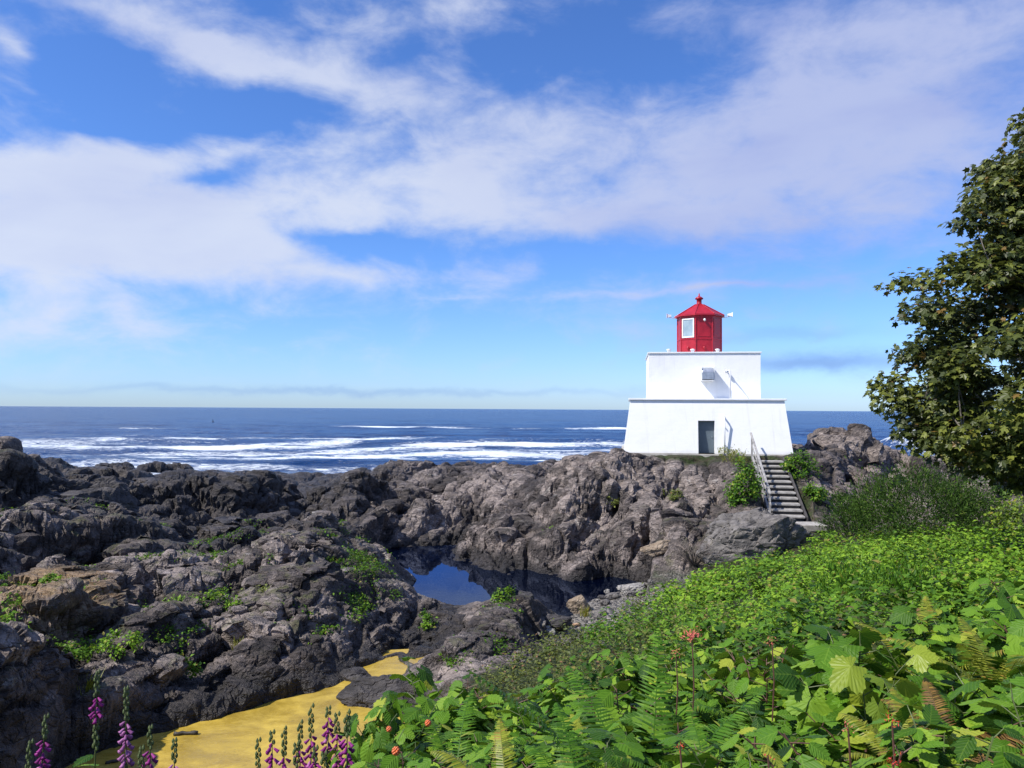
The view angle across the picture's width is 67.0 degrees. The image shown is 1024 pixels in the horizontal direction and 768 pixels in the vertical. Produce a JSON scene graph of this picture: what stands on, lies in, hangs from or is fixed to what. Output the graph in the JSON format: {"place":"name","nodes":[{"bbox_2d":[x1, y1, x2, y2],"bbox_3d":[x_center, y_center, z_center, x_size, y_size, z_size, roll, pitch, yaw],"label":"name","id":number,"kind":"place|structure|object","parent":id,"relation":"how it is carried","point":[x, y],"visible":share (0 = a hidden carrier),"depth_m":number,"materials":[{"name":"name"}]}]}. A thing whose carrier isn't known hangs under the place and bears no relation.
{"place":"outdoors","nodes":[
{"label":"outdoors","id":0,"kind":"place"},
{"bbox_2d":[65,649,422,767],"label":"patch of yellow sand","id":1,"kind":"structure","parent":0,"point":[227,741],"depth_m":18.74,"materials":[{"name":"sand"}]},
{"bbox_2d":[339,667,370,681],"bbox_3d":[-4.629,8.650,22.754,1.088,0.593,0.755,-1,-2,33],"label":"boulder","id":2,"kind":"object","parent":1,"relation":"in","point":[351,674],"visible":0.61,"depth_m":22.61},
{"bbox_2d":[0,406,990,474],"bbox_3d":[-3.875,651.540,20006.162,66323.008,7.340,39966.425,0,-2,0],"label":"sea","id":3,"kind":"structure","parent":0,"point":[310,440],"depth_m":236.79,"materials":[{"name":"liquid"}]},
{"bbox_2d":[0,423,1023,767],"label":"rocky shore","id":4,"kind":"structure","parent":0,"point":[502,517],"depth_m":29.47,"materials":[{"name":"stone"}]},
{"bbox_2d":[34,713,51,767],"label":"foxglove","id":5,"kind":"object","parent":4,"relation":"on","point":[40,761],"visible":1,"depth_m":4.34,"materials":[{"name":"purple plant"}]},
{"bbox_2d":[49,473,91,489],"bbox_3d":[-22.477,5.283,38.449,3.010,2.031,2.210,1,-2,-17],"label":"boulder","id":6,"kind":"object","parent":4,"relation":"on","point":[71,484],"visible":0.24,"depth_m":38.00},
{"bbox_2d":[72,669,103,767],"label":"foxglove","id":7,"kind":"object","parent":4,"relation":"on","point":[95,744],"visible":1,"depth_m":4.54,"materials":[{"name":"purple plant"}]},
{"bbox_2d":[53,486,138,512],"bbox_3d":[-20.031,6.222,36.743,4.160,2.695,2.862,1,-2,-29],"label":"boulder","id":8,"kind":"object","parent":4,"relation":"on","point":[124,497],"visible":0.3,"depth_m":36.56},
{"bbox_2d":[88,476,130,491],"bbox_3d":[-20.586,5.545,39.392,2.255,1.781,2.010,1,-2,-11],"label":"boulder","id":9,"kind":"object","parent":4,"relation":"on","point":[114,482],"visible":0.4,"depth_m":38.96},
{"bbox_2d":[90,628,144,661],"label":"rock shrub","id":10,"kind":"object","parent":4,"relation":"on","point":[132,642],"visible":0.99,"depth_m":19.98,"materials":[{"name":"green plant"}]},
{"bbox_2d":[116,685,134,767],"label":"foxglove","id":11,"kind":"object","parent":4,"relation":"on","point":[126,743],"visible":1,"depth_m":4.44,"materials":[{"name":"purple plant"}]},
{"bbox_2d":[142,724,158,767],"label":"foxglove","id":12,"kind":"object","parent":4,"relation":"on","point":[149,744],"visible":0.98,"depth_m":4.33,"materials":[{"name":"purple plant"}]},
{"bbox_2d":[170,737,177,767],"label":"foxglove","id":13,"kind":"object","parent":4,"relation":"on","point":[174,746],"visible":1,"depth_m":4.34,"materials":[{"name":"green plant"}]},
{"bbox_2d":[181,653,204,678],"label":"rock shrub","id":14,"kind":"object","parent":4,"relation":"on","point":[194,670],"visible":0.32,"depth_m":20.61,"materials":[{"name":"green plant"}]},
{"bbox_2d":[162,583,246,610],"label":"rock shrub","id":15,"kind":"object","parent":4,"relation":"on","point":[218,594],"visible":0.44,"depth_m":24.51,"materials":[{"name":"green plant"}]},
{"bbox_2d":[264,729,278,767],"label":"foxglove","id":16,"kind":"object","parent":4,"relation":"on","point":[269,760],"visible":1,"depth_m":4.33,"materials":[{"name":"purple plant"}]},
{"bbox_2d":[0,497,555,670],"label":"ledge turf","id":17,"kind":"structure","parent":4,"relation":"on","point":[81,655],"depth_m":25.88,"materials":[{"name":"green plant"}]},
{"bbox_2d":[278,726,290,767],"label":"foxglove","id":18,"kind":"object","parent":4,"relation":"on","point":[284,752],"visible":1,"depth_m":4.53,"materials":[{"name":"green plant"}]},
{"bbox_2d":[293,719,306,767],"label":"foxglove","id":19,"kind":"object","parent":4,"relation":"on","point":[300,734],"visible":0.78,"depth_m":4.63,"materials":[{"name":"green plant"}]},
{"bbox_2d":[303,703,318,767],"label":"foxglove","id":20,"kind":"object","parent":4,"relation":"on","point":[308,749],"visible":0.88,"depth_m":4.54,"materials":[{"name":"purple plant"}]},
{"bbox_2d":[320,705,334,767],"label":"foxglove","id":21,"kind":"object","parent":4,"relation":"on","point":[325,734],"visible":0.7,"depth_m":4.63,"materials":[{"name":"purple plant"}]},
{"bbox_2d":[330,711,343,767],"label":"foxglove","id":22,"kind":"object","parent":4,"relation":"on","point":[337,764],"visible":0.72,"depth_m":4.44,"materials":[{"name":"purple plant"}]},
{"bbox_2d":[339,708,354,767],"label":"foxglove","id":23,"kind":"object","parent":4,"relation":"on","point":[348,758],"visible":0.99,"depth_m":3.85,"materials":[{"name":"purple plant"}]},
{"bbox_2d":[322,690,414,767],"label":"bramble bush","id":24,"kind":"object","parent":4,"relation":"on","point":[368,744],"visible":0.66,"depth_m":4.20,"materials":[{"name":"green plant"}]},
{"bbox_2d":[336,674,407,708],"bbox_3d":[-3.507,8.585,20.944,2.396,1.391,1.153,0,-2,4],"label":"boulder","id":25,"kind":"object","parent":4,"relation":"on","point":[366,692],"visible":0.35,"depth_m":20.71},
{"bbox_2d":[331,710,461,763],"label":"bramble bush","id":26,"kind":"object","parent":4,"relation":"on","point":[425,745],"visible":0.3,"depth_m":4.63,"materials":[{"name":"green plant"}]},
{"bbox_2d":[350,743,453,767],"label":"bramble bush","id":27,"kind":"object","parent":4,"relation":"on","point":[390,761],"visible":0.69,"depth_m":3.42,"materials":[{"name":"green plant"}]},
{"bbox_2d":[418,608,437,630],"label":"rock shrub","id":28,"kind":"object","parent":4,"relation":"on","point":[427,617],"visible":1,"depth_m":27.56,"materials":[{"name":"green plant"}]},
{"bbox_2d":[367,656,499,757],"bbox_3d":[-0.536,2.545,5.239,0.900,1.162,0.863,0,-2,2],"label":"bramble bush","id":29,"kind":"object","parent":4,"relation":"on","point":[422,681],"visible":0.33,"depth_m":5.16,"materials":[{"name":"green plant"}]},
{"bbox_2d":[361,689,533,767],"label":"sword fern","id":30,"kind":"object","parent":4,"relation":"on","point":[462,723],"visible":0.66,"depth_m":4.03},
{"bbox_2d":[434,674,505,732],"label":"bramble bush","id":31,"kind":"object","parent":4,"relation":"on","point":[458,683],"visible":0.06,"depth_m":7.21,"materials":[{"name":"green plant"}]},
{"bbox_2d":[430,718,517,767],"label":"sword fern","id":32,"kind":"object","parent":4,"relation":"on","point":[498,733],"visible":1,"depth_m":3.14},
{"bbox_2d":[406,732,552,767],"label":"bramble bush","id":33,"kind":"object","parent":4,"relation":"on","point":[472,758],"visible":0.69,"depth_m":3.40,"materials":[{"name":"green plant"}]},
{"bbox_2d":[426,687,573,740],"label":"bramble bush","id":34,"kind":"object","parent":4,"relation":"on","point":[444,703],"visible":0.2,"depth_m":5.20,"materials":[{"name":"green plant"}]},
{"bbox_2d":[490,584,516,601],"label":"rock shrub","id":35,"kind":"object","parent":4,"relation":"on","point":[499,595],"visible":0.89,"depth_m":27.32,"materials":[{"name":"green plant"}]},
{"bbox_2d":[386,545,638,616],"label":"tide pool","id":36,"kind":"structure","parent":4,"relation":"in","point":[438,572],"depth_m":35.75,"materials":[{"name":"liquid"}]},
{"bbox_2d":[460,705,567,766],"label":"bramble bush","id":37,"kind":"object","parent":4,"relation":"on","point":[534,725],"visible":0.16,"depth_m":4.55,"materials":[{"name":"green plant"}]},
{"bbox_2d":[489,693,606,767],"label":"bramble bush","id":38,"kind":"object","parent":4,"relation":"on","point":[524,722],"visible":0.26,"depth_m":4.15,"materials":[{"name":"green plant"}]},
{"bbox_2d":[511,664,597,707],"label":"bramble bush","id":39,"kind":"object","parent":4,"relation":"on","point":[544,676],"visible":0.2,"depth_m":7.49,"materials":[{"name":"green plant"}]},
{"bbox_2d":[524,702,590,767],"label":"sword fern","id":40,"kind":"object","parent":4,"relation":"on","point":[527,748],"visible":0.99,"depth_m":2.95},
{"bbox_2d":[544,614,571,630],"bbox_3d":[1.535,8.593,27.929,1.088,0.596,1.153,-1,-2,30],"label":"boulder","id":41,"kind":"object","parent":4,"relation":"on","point":[561,618],"visible":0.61,"depth_m":27.63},
{"bbox_2d":[533,727,597,767],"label":"bramble bush","id":42,"kind":"object","parent":4,"relation":"on","point":[549,749],"visible":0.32,"depth_m":3.52,"materials":[{"name":"green plant"}]},
{"bbox_2d":[566,595,589,613],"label":"boulder","id":43,"kind":"object","parent":4,"relation":"on","point":[573,604],"visible":0.82,"depth_m":29.87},
{"bbox_2d":[532,680,649,743],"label":"bramble bush","id":44,"kind":"object","parent":4,"relation":"on","point":[551,698],"visible":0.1,"depth_m":5.38,"materials":[{"name":"green plant"}]},
{"bbox_2d":[549,732,632,767],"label":"bramble bush","id":45,"kind":"object","parent":4,"relation":"on","point":[607,758],"visible":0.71,"depth_m":2.99,"materials":[{"name":"green plant"}]},
{"bbox_2d":[616,582,646,594],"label":"boulder","id":46,"kind":"object","parent":4,"relation":"on","point":[625,588],"visible":0.78,"depth_m":31.67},
{"bbox_2d":[580,714,695,767],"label":"bramble bush","id":47,"kind":"object","parent":4,"relation":"on","point":[629,745],"visible":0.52,"depth_m":3.30,"materials":[{"name":"green plant"}]},
{"bbox_2d":[561,678,716,754],"bbox_3d":[0.670,2.034,4.110,0.846,0.797,0.678,-1,-2,29],"label":"bramble bush","id":48,"kind":"object","parent":4,"relation":"on","point":[626,713],"visible":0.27,"depth_m":4.13,"materials":[{"name":"green plant"}]},
{"bbox_2d":[589,644,689,711],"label":"bramble bush","id":49,"kind":"object","parent":4,"relation":"on","point":[626,666],"visible":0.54,"depth_m":7.24,"materials":[{"name":"green plant"}]},
{"bbox_2d":[467,631,839,767],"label":"sword fern","id":50,"kind":"object","parent":4,"relation":"on","point":[720,730],"visible":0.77,"depth_m":3.45,"materials":[{"name":"plant"}]},
{"bbox_2d":[640,540,669,556],"bbox_3d":[6.533,7.298,34.360,1.743,0.741,0.739,1,-2,-11],"label":"boulder","id":51,"kind":"object","parent":4,"relation":"on","point":[657,548],"visible":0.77,"depth_m":34.15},
{"bbox_2d":[396,567,932,735],"bbox_3d":[1.758,5.338,17.897,8.564,6.821,24.489,0,-2,0],"label":"dry ground cover","id":52,"kind":"object","parent":4,"relation":"on","point":[562,657],"visible":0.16,"depth_m":15.85,"materials":[{"name":"green plant"}]},
{"bbox_2d":[610,705,765,767],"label":"sword fern","id":53,"kind":"object","parent":4,"relation":"on","point":[689,717],"visible":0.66,"depth_m":3.21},
{"bbox_2d":[680,626,705,722],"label":"paintbrush flower","id":54,"kind":"object","parent":4,"relation":"on","point":[691,636],"visible":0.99,"depth_m":4.05,"materials":[{"name":"red plant"}]},
{"bbox_2d":[665,536,722,565],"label":"dead shrub","id":55,"kind":"object","parent":4,"relation":"on","point":[691,561],"visible":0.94,"depth_m":32.59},
{"bbox_2d":[648,636,751,717],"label":"bramble bush","id":56,"kind":"object","parent":4,"relation":"on","point":[685,683],"visible":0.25,"depth_m":5.71,"materials":[{"name":"green plant"}]},
{"bbox_2d":[662,739,739,767],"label":"bramble bush","id":57,"kind":"object","parent":4,"relation":"on","point":[676,757],"visible":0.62,"depth_m":3.06,"materials":[{"name":"green plant"}]},
{"bbox_2d":[622,294,792,456],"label":"lighthouse","id":58,"kind":"object","parent":4,"relation":"on","point":[703,395],"visible":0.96,"depth_m":46.58,"materials":[{"name":"paint"}]},
{"bbox_2d":[698,421,712,452],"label":"door","id":59,"kind":"structure","parent":58,"relation":"in","point":[705,428],"depth_m":46.32,"materials":[{"name":"grey paint"}]},
{"bbox_2d":[692,612,746,649],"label":"bramble bush","id":60,"kind":"object","parent":4,"relation":"on","point":[711,625],"visible":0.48,"depth_m":10.31,"materials":[{"name":"green plant"}]},
{"bbox_2d":[646,674,795,742],"bbox_3d":[1.168,2.103,4.360,0.815,0.854,0.608,0,-2,15],"label":"bramble bush","id":61,"kind":"object","parent":4,"relation":"on","point":[700,696],"visible":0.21,"depth_m":4.29,"materials":[{"name":"green plant"}]},
{"bbox_2d":[687,627,758,669],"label":"bramble bush","id":62,"kind":"object","parent":4,"relation":"on","point":[703,655],"visible":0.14,"depth_m":7.41,"materials":[{"name":"green plant"}]},
{"bbox_2d":[664,723,795,767],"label":"bramble bush","id":63,"kind":"object","parent":4,"relation":"on","point":[738,756],"visible":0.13,"depth_m":3.42,"materials":[{"name":"green plant"}]},
{"bbox_2d":[686,651,785,741],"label":"bramble bush","id":64,"kind":"object","parent":4,"relation":"on","point":[746,687],"visible":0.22,"depth_m":4.59,"materials":[{"name":"green plant"}]},
{"bbox_2d":[672,683,814,741],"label":"sword fern","id":65,"kind":"object","parent":4,"relation":"on","point":[710,709],"visible":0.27,"depth_m":4.27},
{"bbox_2d":[723,452,764,506],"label":"leafy bush","id":66,"kind":"object","parent":4,"relation":"on","point":[748,474],"visible":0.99,"depth_m":38.46,"materials":[{"name":"green plant"}]},
{"bbox_2d":[657,735,846,767],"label":"bramble bush","id":67,"kind":"object","parent":4,"relation":"on","point":[702,760],"visible":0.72,"depth_m":2.83,"materials":[{"name":"green plant"}]},
{"bbox_2d":[696,507,813,565],"bbox_3d":[10.400,7.348,33.658,5.514,3.931,3.074,1,-2,-9],"label":"boulder","id":68,"kind":"object","parent":4,"relation":"on","point":[750,533],"visible":0.62,"depth_m":32.55,"materials":[{"name":"stone"}]},
{"bbox_2d":[746,574,768,600],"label":"bramble bush","id":69,"kind":"object","parent":4,"relation":"on","point":[752,580],"visible":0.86,"depth_m":18.78,"materials":[{"name":"green plant"}]},
{"bbox_2d":[703,644,811,699],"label":"bramble bush","id":70,"kind":"object","parent":4,"relation":"on","point":[787,655],"visible":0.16,"depth_m":5.51,"materials":[{"name":"green plant"}]},
{"bbox_2d":[530,511,1023,736],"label":"ground cover","id":71,"kind":"object","parent":4,"relation":"on","point":[945,548],"visible":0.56,"depth_m":16.68,"materials":[{"name":"green plant"}]},
{"bbox_2d":[750,432,807,521],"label":"stone steps","id":72,"kind":"structure","parent":4,"relation":"on","point":[781,496],"depth_m":40.18,"materials":[{"name":"concrete"}]},
{"bbox_2d":[720,701,864,764],"bbox_3d":[1.248,1.883,3.663,0.753,0.730,0.562,1,-2,-23],"label":"bramble bush","id":73,"kind":"object","parent":4,"relation":"on","point":[780,741],"visible":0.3,"depth_m":3.58,"materials":[{"name":"green plant"}]},
{"bbox_2d":[776,448,822,480],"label":"leafy bush","id":74,"kind":"object","parent":4,"relation":"on","point":[790,465],"visible":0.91,"depth_m":42.23,"materials":[{"name":"green plant"}]},
{"bbox_2d":[785,588,816,618],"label":"bramble bush","id":75,"kind":"object","parent":4,"relation":"on","point":[798,601],"visible":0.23,"depth_m":12.80,"materials":[{"name":"green plant"}]},
{"bbox_2d":[796,522,826,531],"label":"landing slab","id":76,"kind":"structure","parent":4,"relation":"on","point":[810,526],"depth_m":35.81,"materials":[{"name":"concrete"}]},
{"bbox_2d":[802,481,830,501],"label":"leafy bush","id":77,"kind":"object","parent":4,"relation":"on","point":[818,493],"visible":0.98,"depth_m":39.38,"materials":[{"name":"green plant"}]},
{"bbox_2d":[781,626,870,670],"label":"bramble bush","id":78,"kind":"object","parent":4,"relation":"on","point":[810,643],"visible":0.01,"depth_m":5.85,"materials":[{"name":"green plant"}]},
{"bbox_2d":[781,603,871,659],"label":"bramble bush","id":79,"kind":"object","parent":4,"relation":"on","point":[849,625],"visible":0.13,"depth_m":7.22,"materials":[{"name":"green plant"}]},
{"bbox_2d":[715,725,946,767],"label":"bramble bush","id":80,"kind":"object","parent":4,"relation":"on","point":[761,742],"visible":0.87,"depth_m":2.77,"materials":[{"name":"green plant"}]},
{"bbox_2d":[812,485,882,537],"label":"willow shrub","id":81,"kind":"object","parent":4,"relation":"on","point":[833,514],"visible":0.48,"depth_m":34.53,"materials":[{"name":"green plant"}]},
{"bbox_2d":[769,624,962,767],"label":"bramble bush","id":82,"kind":"object","parent":4,"relation":"on","point":[805,691],"visible":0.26,"depth_m":4.17,"materials":[{"name":"green plant"}]},
{"bbox_2d":[772,661,990,767],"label":"bramble bush","id":83,"kind":"object","parent":4,"relation":"on","point":[820,727],"visible":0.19,"depth_m":3.66,"materials":[{"name":"green plant"}]},
{"bbox_2d":[828,644,939,767],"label":"yellow bramble","id":84,"kind":"object","parent":4,"relation":"on","point":[847,673],"visible":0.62,"depth_m":3.57,"materials":[{"name":"green plant"}]},
{"bbox_2d":[808,541,971,607],"bbox_3d":[6.560,3.367,13.391,2.444,1.284,2.623,-1,-2,31],"label":"ferny shrub","id":85,"kind":"object","parent":4,"relation":"on","point":[898,580],"visible":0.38,"depth_m":13.36,"materials":[{"name":"plant"}]},
{"bbox_2d":[835,687,952,767],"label":"sword fern","id":86,"kind":"object","parent":4,"relation":"on","point":[846,717],"visible":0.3,"depth_m":3.06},
{"bbox_2d":[867,595,954,652],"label":"bramble bush","id":87,"kind":"object","parent":4,"relation":"on","point":[942,611],"visible":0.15,"depth_m":7.16,"materials":[{"name":"green plant"}]},
{"bbox_2d":[819,454,1023,543],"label":"willow shrub","id":88,"kind":"object","parent":4,"relation":"on","point":[957,508],"visible":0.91,"depth_m":30.22,"materials":[{"name":"green plant"}]},
{"bbox_2d":[882,718,976,767],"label":"sword fern","id":89,"kind":"object","parent":4,"relation":"on","point":[889,746],"visible":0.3,"depth_m":2.83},
{"bbox_2d":[855,595,1004,680],"bbox_3d":[2.903,1.910,5.550,1.175,0.520,1.129,0,-2,0],"label":"sword fern","id":90,"kind":"object","parent":4,"relation":"on","point":[930,621],"visible":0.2,"depth_m":5.87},
{"bbox_2d":[864,640,1006,701],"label":"bramble bush","id":91,"kind":"object","parent":4,"relation":"on","point":[895,657],"visible":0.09,"depth_m":4.59,"materials":[{"name":"green plant"}]},
{"bbox_2d":[915,592,963,631],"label":"bramble bush","id":92,"kind":"object","parent":4,"relation":"on","point":[952,611],"visible":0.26,"depth_m":8.36,"materials":[{"name":"green plant"}]},
{"bbox_2d":[875,605,1005,681],"bbox_3d":[3.134,2.071,5.660,0.770,0.849,0.738,0,-2,-2],"label":"bramble bush","id":93,"kind":"object","parent":4,"relation":"on","point":[900,617],"visible":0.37,"depth_m":5.65,"materials":[{"name":"green plant"}]},
{"bbox_2d":[863,107,1023,495],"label":"maple tree","id":94,"kind":"object","parent":4,"relation":"on","point":[949,419],"visible":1,"depth_m":17.48,"materials":[{"name":"green plant"}]},
{"bbox_2d":[865,688,1023,767],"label":"bramble bush","id":95,"kind":"object","parent":4,"relation":"on","point":[966,746],"visible":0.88,"depth_m":2.71,"materials":[{"name":"green plant"}]},
{"bbox_2d":[878,678,1023,763],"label":"sword fern","id":96,"kind":"object","parent":4,"relation":"on","point":[943,711],"visible":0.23,"depth_m":3.35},
{"bbox_2d":[886,617,1023,685],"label":"sword fern","id":97,"kind":"object","parent":4,"relation":"on","point":[979,665],"visible":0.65,"depth_m":4.04,"materials":[{"name":"plant"}]},
{"bbox_2d":[890,679,1023,763],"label":"bramble bush","id":98,"kind":"object","parent":4,"relation":"on","point":[981,722],"visible":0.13,"depth_m":3.33,"materials":[{"name":"green plant"}]},
{"bbox_2d":[942,571,980,609],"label":"bramble bush","id":99,"kind":"object","parent":4,"relation":"on","point":[963,579],"visible":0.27,"depth_m":10.91,"materials":[{"name":"green plant"}]},
{"bbox_2d":[918,662,1023,755],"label":"bramble bush","id":100,"kind":"object","parent":4,"relation":"on","point":[974,692],"visible":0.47,"depth_m":3.47,"materials":[{"name":"green plant"}]},
{"bbox_2d":[945,682,1023,767],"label":"bramble bush","id":101,"kind":"object","parent":4,"relation":"on","point":[1016,711],"visible":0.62,"depth_m":2.89,"materials":[{"name":"green plant"}]},
{"bbox_2d":[961,598,1023,658],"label":"bramble bush","id":102,"kind":"object","parent":4,"relation":"on","point":[1011,612],"visible":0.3,"depth_m":5.40,"materials":[{"name":"green plant"}]},
{"bbox_2d":[968,619,1023,677],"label":"bramble bush","id":103,"kind":"object","parent":4,"relation":"on","point":[1015,639],"visible":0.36,"depth_m":4.40,"materials":[{"name":"green plant"}]},
{"bbox_2d":[969,578,1023,617],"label":"bramble bush","id":104,"kind":"object","parent":4,"relation":"on","point":[1014,595],"visible":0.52,"depth_m":7.47,"materials":[{"name":"green plant"}]},
{"bbox_2d":[984,490,1023,540],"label":"yellow bush","id":105,"kind":"object","parent":4,"relation":"on","point":[1015,510],"visible":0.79,"depth_m":27.04,"materials":[{"name":"green plant"}]},
{"bbox_2d":[992,550,1022,574],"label":"bramble bush","id":106,"kind":"object","parent":4,"relation":"on","point":[1015,557],"visible":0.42,"depth_m":13.81,"materials":[{"name":"green plant"}]},
{"bbox_2d":[0,0,1023,410],"label":"sky","id":107,"kind":"structure","parent":0,"point":[408,204],"materials":[{"name":"blue"}]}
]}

